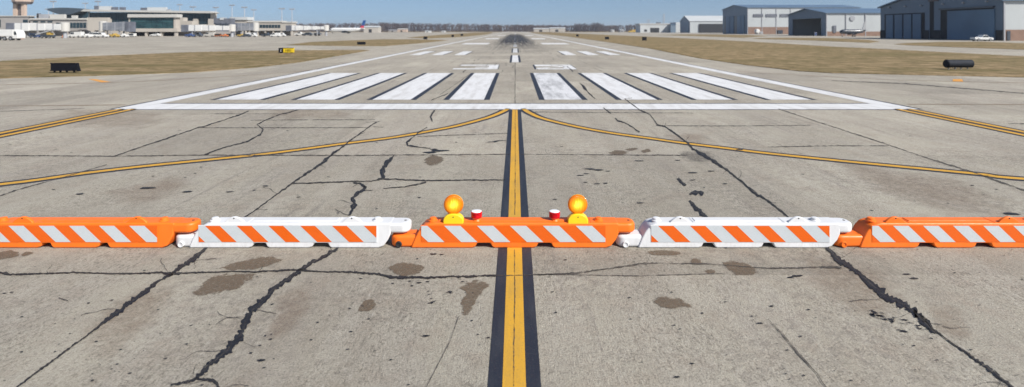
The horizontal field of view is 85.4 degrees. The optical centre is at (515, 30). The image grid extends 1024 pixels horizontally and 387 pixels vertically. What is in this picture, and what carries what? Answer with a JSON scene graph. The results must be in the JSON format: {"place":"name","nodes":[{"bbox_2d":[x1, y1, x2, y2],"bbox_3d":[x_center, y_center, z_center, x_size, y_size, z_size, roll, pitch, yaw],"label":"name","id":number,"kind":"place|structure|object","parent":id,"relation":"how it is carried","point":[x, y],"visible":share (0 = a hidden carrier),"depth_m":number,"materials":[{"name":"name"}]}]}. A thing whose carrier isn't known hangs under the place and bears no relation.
{"place":"outdoors","nodes":[
{"label":"outdoors","id":0,"kind":"place"},
{"bbox_2d":[11,0,33,15],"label":"control tower","id":1,"kind":"structure","parent":0,"point":[19,7],"depth_m":330.00,"materials":[{"name":"beige concrete"}]},
{"bbox_2d":[6,22,69,37],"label":"jet bridge","id":2,"kind":"structure","parent":0,"point":[64,27],"depth_m":167.41,"materials":[{"name":"white metal"}]},
{"bbox_2d":[0,13,112,35],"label":"concourse building","id":3,"kind":"structure","parent":0,"point":[77,23],"depth_m":232.00,"materials":[{"name":"grey concrete"}]},
{"bbox_2d":[99,21,135,36],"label":"jet bridge","id":4,"kind":"structure","parent":0,"point":[104,26],"depth_m":196.30,"materials":[{"name":"grey metal"}]},
{"bbox_2d":[0,50,368,78],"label":"grass","id":5,"kind":"structure","parent":0,"point":[157,63],"depth_m":39.43,"materials":[{"name":"brown plant"}]},
{"bbox_2d":[50,63,80,72],"bbox_3d":[-24.291,2.019,29.968,1.444,0.563,0.315,0,0,0],"label":"airfield sign","id":6,"kind":"object","parent":5,"relation":"on","point":[66,67],"visible":0.85,"depth_m":29.82,"materials":[{"name":"black metal"}]},
{"bbox_2d":[278,48,293,52],"bbox_3d":[-22.827,2.010,55.379,1.501,0.580,0.337,0,0,0],"label":"location sign","id":7,"kind":"object","parent":5,"relation":"on","point":[286,50],"visible":1,"depth_m":55.24,"materials":[{"name":"yellow metal"}]},
{"bbox_2d":[181,24,235,36],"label":"jet bridge","id":8,"kind":"structure","parent":0,"point":[196,28],"depth_m":199.47,"materials":[{"name":"white metal"}]},
{"bbox_2d":[234,22,258,36],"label":"jet bridge","id":9,"kind":"structure","parent":0,"point":[244,27],"depth_m":206.35,"materials":[{"name":"grey metal"}]},
{"bbox_2d":[56,22,533,31],"bbox_3d":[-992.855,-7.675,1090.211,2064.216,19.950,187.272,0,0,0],"label":"distant woods","id":10,"kind":"object","parent":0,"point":[385,27],"visible":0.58,"depth_m":1069.10,"materials":[{"name":"plant"}]},
{"bbox_2d":[286,25,328,35],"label":"jet bridge","id":11,"kind":"structure","parent":0,"point":[325,28],"depth_m":239.48,"materials":[{"name":"white metal"}]},
{"bbox_2d":[290,39,445,45],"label":"grass","id":12,"kind":"structure","parent":0,"point":[383,42],"depth_m":105.52,"materials":[{"name":"brown plant"}]},
{"bbox_2d":[364,26,380,32],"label":"distant building","id":13,"kind":"structure","parent":0,"point":[372,29],"depth_m":620.00,"materials":[{"name":"beige concrete"}]},
{"bbox_2d":[0,0,894,30],"label":"sky","id":14,"kind":"structure","parent":0,"point":[623,13],"materials":[{"name":"blue"}]},
{"bbox_2d":[407,32,491,38],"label":"grass","id":15,"kind":"structure","parent":0,"point":[455,35],"depth_m":255.25,"materials":[{"name":"brown plant"}]},
{"bbox_2d":[297,31,625,31],"bbox_3d":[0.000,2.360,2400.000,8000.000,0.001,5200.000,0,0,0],"label":"ground","id":16,"kind":"structure","parent":0,"point":[451,31],"depth_m":1403.34,"materials":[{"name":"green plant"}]},
{"bbox_2d":[397,28,407,31],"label":"distant building","id":17,"kind":"structure","parent":16,"relation":"on","point":[402,29],"depth_m":900.00,"materials":[{"name":"beige concrete"}]},
{"bbox_2d":[533,28,548,31],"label":"distant building","id":18,"kind":"structure","parent":16,"relation":"on","point":[541,29],"depth_m":980.00,"materials":[{"name":"beige concrete"}]},
{"bbox_2d":[549,27,564,31],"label":"distant building","id":19,"kind":"structure","parent":16,"relation":"on","point":[556,29],"depth_m":980.00,"materials":[{"name":"beige concrete"}]},
{"bbox_2d":[0,32,1023,386],"bbox_3d":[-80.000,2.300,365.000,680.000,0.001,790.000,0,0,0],"label":"pavement","id":20,"kind":"structure","parent":0,"point":[318,330],"depth_m":7.05,"materials":[{"name":"concrete"}]},
{"bbox_2d":[0,250,18,258],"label":"oil stain","id":21,"kind":"object","parent":20,"relation":"on","point":[3,254],"visible":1,"depth_m":5.68,"materials":[{"name":"concrete"}]},
{"bbox_2d":[0,30,25,39],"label":"box truck","id":22,"kind":"object","parent":20,"relation":"on","point":[13,34],"visible":0.98,"depth_m":129.40,"materials":[{"name":"white metal"}]},
{"bbox_2d":[35,29,55,37],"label":"belt loader","id":23,"kind":"object","parent":20,"relation":"on","point":[49,35],"visible":0.95,"depth_m":165.07,"materials":[{"name":"grey metal"}]},
{"bbox_2d":[47,8,88,30],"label":"curved roof hall","id":24,"kind":"structure","parent":20,"relation":"on","point":[69,12],"depth_m":264.00,"materials":[{"name":"metal"}]},
{"bbox_2d":[67,32,84,37],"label":"service van","id":25,"kind":"object","parent":20,"relation":"on","point":[75,34],"visible":1,"depth_m":179.85,"materials":[{"name":"white metal"}]},
{"bbox_2d":[81,34,92,37],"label":"baggage tug","id":26,"kind":"object","parent":20,"relation":"on","point":[86,36],"visible":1,"depth_m":179.85,"materials":[{"name":"white metal"}]},
{"bbox_2d":[92,33,108,37],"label":"service car","id":27,"kind":"object","parent":20,"relation":"on","point":[98,35],"visible":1,"depth_m":181.21,"materials":[{"name":"white metal"}]},
{"bbox_2d":[0,216,200,247],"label":"water barrier","id":28,"kind":"object","parent":20,"relation":"on","point":[92,232],"visible":0.97,"depth_m":5.86,"materials":[{"name":"orange plastic"}]},
{"bbox_2d":[108,33,119,36],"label":"baggage tug","id":29,"kind":"object","parent":20,"relation":"on","point":[113,35],"visible":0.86,"depth_m":186.89,"materials":[{"name":"yellow metal"}]},
{"bbox_2d":[127,33,136,36],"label":"baggage cart","id":30,"kind":"object","parent":20,"relation":"on","point":[132,34],"visible":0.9,"depth_m":196.07,"materials":[{"name":"white metal"}]},
{"bbox_2d":[82,6,218,34],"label":"terminal hall","id":31,"kind":"structure","parent":20,"relation":"on","point":[116,14],"depth_m":261.75,"materials":[{"name":"beige concrete"}]},
{"bbox_2d":[90,12,94,17],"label":"window","id":32,"kind":"structure","parent":31,"relation":"in","point":[92,14],"depth_m":261.74,"materials":[{"name":"grey glass"}]},
{"bbox_2d":[95,12,100,17],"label":"window","id":33,"kind":"structure","parent":31,"relation":"in","point":[97,14],"depth_m":261.74,"materials":[{"name":"grey glass"}]},
{"bbox_2d":[101,12,105,17],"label":"window","id":34,"kind":"structure","parent":31,"relation":"in","point":[103,14],"depth_m":261.74,"materials":[{"name":"grey glass"}]},
{"bbox_2d":[106,12,111,18],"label":"window","id":35,"kind":"structure","parent":31,"relation":"in","point":[108,14],"depth_m":261.74,"materials":[{"name":"grey glass"}]},
{"bbox_2d":[112,12,116,21],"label":"window","id":36,"kind":"structure","parent":31,"relation":"in","point":[114,14],"depth_m":261.74,"materials":[{"name":"grey glass"}]},
{"bbox_2d":[117,12,122,21],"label":"window","id":37,"kind":"structure","parent":31,"relation":"in","point":[119,14],"depth_m":261.74,"materials":[{"name":"grey glass"}]},
{"bbox_2d":[123,12,127,21],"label":"window","id":38,"kind":"structure","parent":31,"relation":"in","point":[125,19],"depth_m":261.74,"materials":[{"name":"grey glass"}]},
{"bbox_2d":[188,13,193,20],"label":"window","id":39,"kind":"structure","parent":31,"relation":"in","point":[190,15],"depth_m":261.74,"materials":[{"name":"grey glass"}]},
{"bbox_2d":[194,13,198,18],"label":"window","id":40,"kind":"structure","parent":31,"relation":"in","point":[196,15],"depth_m":261.74,"materials":[{"name":"grey glass"}]},
{"bbox_2d":[199,13,204,23],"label":"window","id":41,"kind":"structure","parent":31,"relation":"in","point":[201,15],"depth_m":261.74,"materials":[{"name":"grey glass"}]},
{"bbox_2d":[205,13,209,23],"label":"window","id":42,"kind":"structure","parent":31,"relation":"in","point":[207,15],"depth_m":261.74,"materials":[{"name":"grey glass"}]},
{"bbox_2d":[127,14,181,35],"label":"glass pavilion","id":43,"kind":"structure","parent":20,"relation":"on","point":[157,20],"depth_m":226.00,"materials":[{"name":"beige concrete"}]},
{"bbox_2d":[146,18,151,22],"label":"window","id":44,"kind":"structure","parent":43,"relation":"in","point":[148,20],"depth_m":226.02,"materials":[{"name":"teal glass"}]},
{"bbox_2d":[146,23,151,27],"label":"window","id":45,"kind":"structure","parent":43,"relation":"in","point":[148,25],"depth_m":226.02,"materials":[{"name":"teal glass"}]},
{"bbox_2d":[162,18,167,22],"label":"window","id":46,"kind":"structure","parent":43,"relation":"in","point":[164,20],"depth_m":226.02,"materials":[{"name":"teal glass"}]},
{"bbox_2d":[162,23,167,27],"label":"window","id":47,"kind":"structure","parent":43,"relation":"in","point":[164,25],"depth_m":226.02,"materials":[{"name":"teal glass"}]},
{"bbox_2d":[185,33,194,36],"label":"baggage tug","id":48,"kind":"object","parent":20,"relation":"on","point":[189,35],"visible":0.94,"depth_m":194.49,"materials":[{"name":"blue metal"}]},
{"bbox_2d":[175,18,230,35],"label":"link block","id":49,"kind":"structure","parent":20,"relation":"on","point":[184,21],"depth_m":239.00,"materials":[{"name":"beige concrete"}]},
{"bbox_2d":[203,32,215,36],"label":"service van","id":50,"kind":"object","parent":20,"relation":"on","point":[207,34],"visible":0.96,"depth_m":208.00,"materials":[{"name":"white metal"}]},
{"bbox_2d":[192,273,253,294],"bbox_3d":[-2.634,2.295,5.031,0.498,0.001,0.514,0,0,0],"label":"oil stain","id":51,"kind":"object","parent":20,"relation":"on","point":[210,288],"visible":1,"depth_m":5.03,"materials":[{"name":"concrete"}]},
{"bbox_2d":[214,18,234,35],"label":"terminal building","id":52,"kind":"structure","parent":20,"relation":"on","point":[223,21],"depth_m":240.00,"materials":[{"name":"grey glass"}]},
{"bbox_2d":[230,17,253,35],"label":"white block","id":53,"kind":"structure","parent":20,"relation":"on","point":[241,19],"depth_m":248.00,"materials":[{"name":"beige concrete"}]},
{"bbox_2d":[217,257,280,269],"bbox_3d":[-2.598,2.295,5.433,0.636,0.001,0.376,0,0,-43],"label":"oil stain","id":54,"kind":"object","parent":20,"relation":"on","point":[263,261],"visible":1,"depth_m":5.46,"materials":[{"name":"concrete"}]},
{"bbox_2d":[247,21,297,35],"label":"concourse","id":55,"kind":"structure","parent":20,"relation":"on","point":[270,27],"depth_m":248.00,"materials":[{"name":"beige concrete"}]},
{"bbox_2d":[270,33,280,36],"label":"service van","id":56,"kind":"object","parent":20,"relation":"on","point":[275,34],"visible":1,"depth_m":201.01,"materials":[{"name":"white metal"}]},
{"bbox_2d":[176,216,411,247],"bbox_3d":[-2.376,2.140,5.978,2.509,0.320,0.240,0,0,0],"label":"water barrier","id":57,"kind":"object","parent":20,"relation":"on","point":[295,232],"visible":1,"depth_m":5.86,"materials":[{"name":"white plastic"}]},
{"bbox_2d":[329,20,365,32],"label":"airliner","id":58,"kind":"object","parent":20,"relation":"on","point":[345,30],"visible":0.94,"depth_m":445.65,"materials":[{"name":"white metal"}]},
{"bbox_2d":[358,299,375,310],"bbox_3d":[-1.231,2.295,4.641,0.154,0.001,0.241,0,0,0],"label":"oil stain","id":59,"kind":"object","parent":20,"relation":"on","point":[365,304],"visible":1,"depth_m":4.63,"materials":[{"name":"concrete"}]},
{"bbox_2d":[389,262,423,275],"bbox_3d":[-1.051,2.295,5.356,0.398,0.001,0.348,0,0,42],"label":"oil stain","id":60,"kind":"object","parent":20,"relation":"on","point":[403,266],"visible":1,"depth_m":5.35,"materials":[{"name":"concrete"}]},
{"bbox_2d":[424,155,443,164],"bbox_3d":[-1.443,2.295,9.812,0.414,0.001,0.908,0,0,0],"label":"oil stain","id":61,"kind":"object","parent":20,"relation":"on","point":[435,159],"visible":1,"depth_m":9.80,"materials":[{"name":"concrete"}]},
{"bbox_2d":[460,280,488,314],"bbox_3d":[-0.408,2.295,4.806,0.279,0.001,0.691,0,0,17],"label":"oil stain","id":62,"kind":"object","parent":20,"relation":"on","point":[475,287],"visible":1,"depth_m":4.86,"materials":[{"name":"concrete"}]},
{"bbox_2d":[2,69,1013,386],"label":"pavement crack","id":63,"kind":"object","parent":20,"relation":"on","point":[298,271],"visible":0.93,"depth_m":5.15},
{"bbox_2d":[0,40,1023,386],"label":"black marking border","id":64,"kind":"object","parent":20,"relation":"on","point":[532,360],"visible":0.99,"depth_m":10.99,"materials":[{"name":"paint"}]},
{"bbox_2d":[0,109,1023,386],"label":"yellow taxi line","id":65,"kind":"object","parent":20,"relation":"on","point":[512,347],"visible":1,"depth_m":8.32,"materials":[{"name":"paint"}]},
{"bbox_2d":[0,66,1023,386],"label":"open joint line","id":66,"kind":"object","parent":20,"relation":"on","point":[514,212],"visible":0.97,"depth_m":8.15,"materials":[{"name":"black"}]},
{"bbox_2d":[392,216,633,247],"bbox_3d":[-0.022,2.155,5.978,2.604,0.291,0.240,0,0,0],"label":"water barrier","id":67,"kind":"object","parent":20,"relation":"on","point":[522,232],"visible":0.96,"depth_m":5.86,"materials":[{"name":"orange plastic"}]},
{"bbox_2d":[443,194,463,223],"bbox_3d":[-0.658,1.902,5.923,0.217,0.310,0.090,0,0,0],"label":"warning flasher","id":68,"kind":"object","parent":67,"relation":"on","point":[453,205],"visible":1,"depth_m":5.90,"materials":[{"name":"yellow plastic"}]},
{"bbox_2d":[471,209,481,221],"bbox_3d":[-0.416,1.993,5.975,0.120,0.106,0.120,0,0,0],"label":"marker light","id":69,"kind":"object","parent":67,"relation":"on","point":[476,215],"visible":1,"depth_m":5.93,"materials":[{"name":"red plastic"}]},
{"bbox_2d":[549,209,559,221],"bbox_3d":[0.424,1.993,5.975,0.120,0.106,0.120,0,0,0],"label":"marker light","id":70,"kind":"object","parent":67,"relation":"on","point":[554,215],"visible":1,"depth_m":5.93,"materials":[{"name":"red plastic"}]},
{"bbox_2d":[567,194,587,223],"bbox_3d":[0.666,1.902,5.923,0.217,0.310,0.090,0,0,0],"label":"warning flasher","id":71,"kind":"object","parent":67,"relation":"on","point":[577,205],"visible":1,"depth_m":5.90,"materials":[{"name":"yellow plastic"}]},
{"bbox_2d":[3,120,1022,384],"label":"pavement chips","id":72,"kind":"object","parent":20,"relation":"on","point":[555,312],"visible":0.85,"depth_m":5.13,"materials":[{"name":"black concrete"}]},
{"bbox_2d":[500,34,529,44],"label":"tyre rubber marks","id":73,"kind":"object","parent":20,"relation":"on","point":[511,41],"visible":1,"depth_m":142.13,"materials":[{"name":"grey rubber"}]},
{"bbox_2d":[10,69,1023,105],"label":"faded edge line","id":74,"kind":"object","parent":20,"relation":"on","point":[740,71],"visible":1,"depth_m":23.61,"materials":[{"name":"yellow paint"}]},
{"bbox_2d":[90,79,962,81],"bbox_3d":[0.444,2.296,25.447,41.379,0.001,1.677,0,0,0],"label":"orange ground marking","id":75,"kind":"object","parent":20,"relation":"on","point":[108,81],"visible":1,"depth_m":25.50,"materials":[{"name":"yellow paint"}]},
{"bbox_2d":[534,73,581,99],"bbox_3d":[1.600,2.296,24.225,1.240,0.001,11.550,0,0,0],"label":"scuffed runway stripe","id":76,"kind":"object","parent":20,"relation":"on","point":[553,86],"visible":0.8,"depth_m":21.98,"materials":[{"name":"white paint"}]},
{"bbox_2d":[609,150,625,154],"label":"oil stain","id":77,"kind":"object","parent":20,"relation":"on","point":[619,152],"visible":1,"depth_m":10.44,"materials":[{"name":"grey concrete"}]},
{"bbox_2d":[649,250,679,254],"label":"oil stain","id":78,"kind":"object","parent":20,"relation":"on","point":[660,252],"visible":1,"depth_m":5.74,"materials":[{"name":"concrete"}]},
{"bbox_2d":[654,296,690,308],"bbox_3d":[1.334,2.295,4.692,0.383,0.001,0.259,0,0,0],"label":"oil stain","id":79,"kind":"object","parent":20,"relation":"on","point":[667,304],"visible":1,"depth_m":4.68,"materials":[{"name":"concrete"}]},
{"bbox_2d":[668,22,679,32],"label":"storage shed","id":80,"kind":"structure","parent":20,"relation":"on","point":[674,27],"depth_m":634.00,"materials":[{"name":"white metal"}]},
{"bbox_2d":[691,258,701,262],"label":"oil stain","id":81,"kind":"object","parent":20,"relation":"on","point":[694,260],"visible":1,"depth_m":5.51,"materials":[{"name":"concrete"}]},
{"bbox_2d":[679,16,722,32],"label":"hangar","id":82,"kind":"structure","parent":20,"relation":"on","point":[701,24],"depth_m":569.00,"materials":[{"name":"white metal"}]},
{"bbox_2d":[681,22,688,32],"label":"door panel","id":83,"kind":"structure","parent":82,"relation":"in","point":[684,25],"depth_m":583.39,"materials":[{"name":"metal"}]},
{"bbox_2d":[615,216,851,247],"bbox_3d":[2.339,2.140,5.978,2.526,0.320,0.240,0,0,0],"label":"water barrier","id":84,"kind":"object","parent":20,"relation":"on","point":[740,232],"visible":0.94,"depth_m":5.86,"materials":[{"name":"white plastic"}]},
{"bbox_2d":[722,261,755,274],"bbox_3d":[2.202,2.295,5.357,0.354,0.001,0.430,0,0,0],"label":"oil stain","id":85,"kind":"object","parent":20,"relation":"on","point":[743,272],"visible":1,"depth_m":5.35,"materials":[{"name":"concrete"}]},
{"bbox_2d":[722,5,861,33],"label":"hangar","id":86,"kind":"structure","parent":20,"relation":"on","point":[750,19],"depth_m":357.00,"materials":[{"name":"grey metal"}]},
{"bbox_2d":[726,16,729,33],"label":"door panel","id":87,"kind":"structure","parent":86,"relation":"in","point":[728,17],"depth_m":387.20,"materials":[{"name":"blue metal"}]},
{"bbox_2d":[730,16,733,33],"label":"door panel","id":88,"kind":"structure","parent":86,"relation":"in","point":[731,17],"depth_m":380.97,"materials":[{"name":"metal"}]},
{"bbox_2d":[737,16,740,33],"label":"door panel","id":89,"kind":"structure","parent":86,"relation":"in","point":[738,17],"depth_m":369.02,"materials":[{"name":"metal"}]},
{"bbox_2d":[741,15,744,33],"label":"door panel","id":90,"kind":"structure","parent":86,"relation":"in","point":[742,17],"depth_m":363.39,"materials":[{"name":"metal"}]},
{"bbox_2d":[787,8,880,35],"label":"hangar","id":91,"kind":"structure","parent":20,"relation":"on","point":[823,21],"depth_m":234.16,"materials":[{"name":"grey metal"}]},
{"bbox_2d":[840,21,866,36],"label":"business jet","id":92,"kind":"object","parent":20,"relation":"on","point":[854,32],"visible":1,"depth_m":209.65,"materials":[{"name":"metal"}]},
{"bbox_2d":[833,216,1023,247],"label":"water barrier","id":93,"kind":"object","parent":20,"relation":"on","point":[936,232],"visible":0.9,"depth_m":5.86,"materials":[{"name":"orange plastic"}]},
{"bbox_2d":[877,0,1023,40],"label":"hangar","id":94,"kind":"structure","parent":20,"relation":"on","point":[999,20],"depth_m":139.14,"materials":[{"name":"blue metal"}]},
{"bbox_2d":[886,15,893,37],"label":"door panel","id":95,"kind":"structure","parent":94,"relation":"in","point":[889,18],"depth_m":162.34,"materials":[{"name":"blue metal"}]},
{"bbox_2d":[894,15,902,37],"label":"door panel","id":96,"kind":"structure","parent":94,"relation":"in","point":[898,19],"depth_m":158.75,"materials":[{"name":"blue metal"}]},
{"bbox_2d":[903,14,911,38],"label":"door panel","id":97,"kind":"structure","parent":94,"relation":"in","point":[907,18],"depth_m":155.11,"materials":[{"name":"blue metal"}]},
{"bbox_2d":[913,14,920,38],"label":"door panel","id":98,"kind":"structure","parent":94,"relation":"in","point":[916,17],"depth_m":151.45,"materials":[{"name":"blue metal"}]},
{"bbox_2d":[947,9,994,39],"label":"door panel","id":99,"kind":"structure","parent":94,"relation":"in","point":[962,24],"depth_m":133.65,"materials":[{"name":"blue metal"}]},
{"bbox_2d":[1007,31,1010,39],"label":"side door","id":100,"kind":"structure","parent":94,"relation":"in","point":[1008,32],"depth_m":124.91,"materials":[{"name":"metal"}]},
{"bbox_2d":[970,35,993,40],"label":"car","id":101,"kind":"object","parent":20,"relation":"on","point":[982,37],"visible":0.95,"depth_m":120.21,"materials":[{"name":"white metal"}]},
{"bbox_2d":[511,22,635,31],"bbox_3d":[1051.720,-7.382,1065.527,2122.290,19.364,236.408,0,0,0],"label":"distant woods","id":102,"kind":"object","parent":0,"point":[598,27],"visible":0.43,"depth_m":1083.30,"materials":[{"name":"plant"}]},
{"bbox_2d":[635,22,668,32],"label":"building","id":103,"kind":"structure","parent":0,"point":[658,27],"depth_m":640.00,"materials":[{"name":"white metal"}]},
{"bbox_2d":[650,28,658,32],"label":"door","id":104,"kind":"structure","parent":103,"relation":"in","point":[652,30],"depth_m":639.79,"materials":[{"name":"grey metal"}]},
{"bbox_2d":[674,34,761,37],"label":"grass","id":105,"kind":"structure","parent":0,"point":[735,36],"depth_m":255.25,"materials":[{"name":"brown plant"}]},
{"bbox_2d":[530,32,1023,77],"bbox_3d":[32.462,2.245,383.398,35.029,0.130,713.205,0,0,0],"label":"grass","id":106,"kind":"structure","parent":0,"point":[819,59],"depth_m":46.75,"materials":[{"name":"brown plant"}]},
{"bbox_2d":[943,60,973,68],"bbox_3d":[25.953,1.998,32.472,1.534,0.604,0.489,0,0,0],"label":"drum sign","id":107,"kind":"object","parent":106,"relation":"on","point":[955,64],"visible":1,"depth_m":32.29,"materials":[{"name":"grey metal"}]},
{"bbox_2d":[753,38,878,42],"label":"grass","id":108,"kind":"structure","parent":0,"point":[841,40],"depth_m":140.95,"materials":[{"name":"plant"}]},
{"bbox_2d":[897,42,1023,49],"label":"grass","id":109,"kind":"structure","parent":0,"point":[1001,45],"depth_m":90.37,"materials":[{"name":"brown plant"}]},
{"label":"runway","id":110,"kind":"structure","parent":0,"visible":0},
{"bbox_2d":[116,32,915,108],"bbox_3d":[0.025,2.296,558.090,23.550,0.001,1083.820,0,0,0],"label":"white runway marking","id":111,"kind":"object","parent":110,"relation":"on","point":[475,86],"visible":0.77,"depth_m":20.23,"materials":[{"name":"paint"}]}
]}

